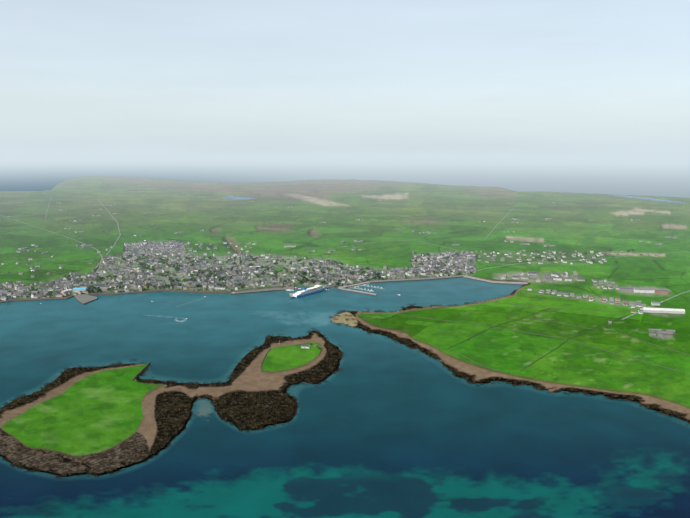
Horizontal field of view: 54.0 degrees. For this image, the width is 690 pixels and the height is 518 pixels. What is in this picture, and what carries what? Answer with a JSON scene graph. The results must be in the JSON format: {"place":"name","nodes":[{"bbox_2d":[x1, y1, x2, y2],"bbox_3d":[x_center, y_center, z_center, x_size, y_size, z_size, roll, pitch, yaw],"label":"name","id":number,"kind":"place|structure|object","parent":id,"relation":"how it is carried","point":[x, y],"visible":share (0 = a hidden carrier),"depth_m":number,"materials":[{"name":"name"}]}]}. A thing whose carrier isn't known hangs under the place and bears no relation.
{"place":"outdoors","nodes":[
{"label":"outdoors","id":0,"kind":"place"},
{"bbox_2d":[0,154,689,517],"bbox_3d":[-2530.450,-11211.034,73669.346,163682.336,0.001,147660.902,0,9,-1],"label":"sea water","id":1,"kind":"structure","parent":0,"point":[380,426],"depth_m":1200.64,"materials":[{"name":"blue liquid"}]},
{"bbox_2d":[40,284,399,318],"bbox_3d":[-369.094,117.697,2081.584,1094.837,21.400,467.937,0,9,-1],"label":"boats","id":2,"kind":"object","parent":1,"relation":"on","point":[299,288],"visible":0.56,"depth_m":2225.71,"materials":[{"name":"white"}]},
{"bbox_2d":[293,283,326,297],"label":"ferry","id":3,"kind":"object","parent":1,"relation":"on","point":[305,291],"visible":0.81,"depth_m":2166.74,"materials":[{"name":"white metal"}]},
{"bbox_2d":[0,176,689,476],"bbox_3d":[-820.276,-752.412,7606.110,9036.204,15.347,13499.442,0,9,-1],"label":"land","id":4,"kind":"structure","parent":0,"point":[97,421],"depth_m":2431.19,"materials":[{"name":"green plant"}]},
{"bbox_2d":[0,275,527,303],"bbox_3d":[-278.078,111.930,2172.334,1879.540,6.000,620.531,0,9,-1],"label":"harbour piers","id":5,"kind":"structure","parent":4,"relation":"on","point":[84,298],"depth_m":2206.32,"materials":[{"name":"concrete"}]},
{"bbox_2d":[0,249,642,349],"bbox_3d":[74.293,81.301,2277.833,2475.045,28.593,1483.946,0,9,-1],"label":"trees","id":6,"kind":"object","parent":4,"relation":"on","point":[143,266],"visible":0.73,"depth_m":2464.12,"materials":[{"name":"green plant"}]},
{"bbox_2d":[0,191,684,348],"bbox_3d":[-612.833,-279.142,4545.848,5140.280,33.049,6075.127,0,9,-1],"label":"buildings","id":7,"kind":"structure","parent":4,"relation":"on","point":[175,248],"depth_m":2461.76,"materials":[{"name":"grey stone"}]},
{"bbox_2d":[1,198,689,380],"bbox_3d":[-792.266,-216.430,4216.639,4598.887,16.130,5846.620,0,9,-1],"label":"roads and dykes","id":8,"kind":"structure","parent":4,"relation":"on","point":[433,308],"depth_m":1963.86,"materials":[{"name":"concrete"}]},
{"bbox_2d":[0,0,689,153],"label":"sky","id":9,"kind":"structure","parent":0,"point":[77,76],"materials":[{"name":"white"}]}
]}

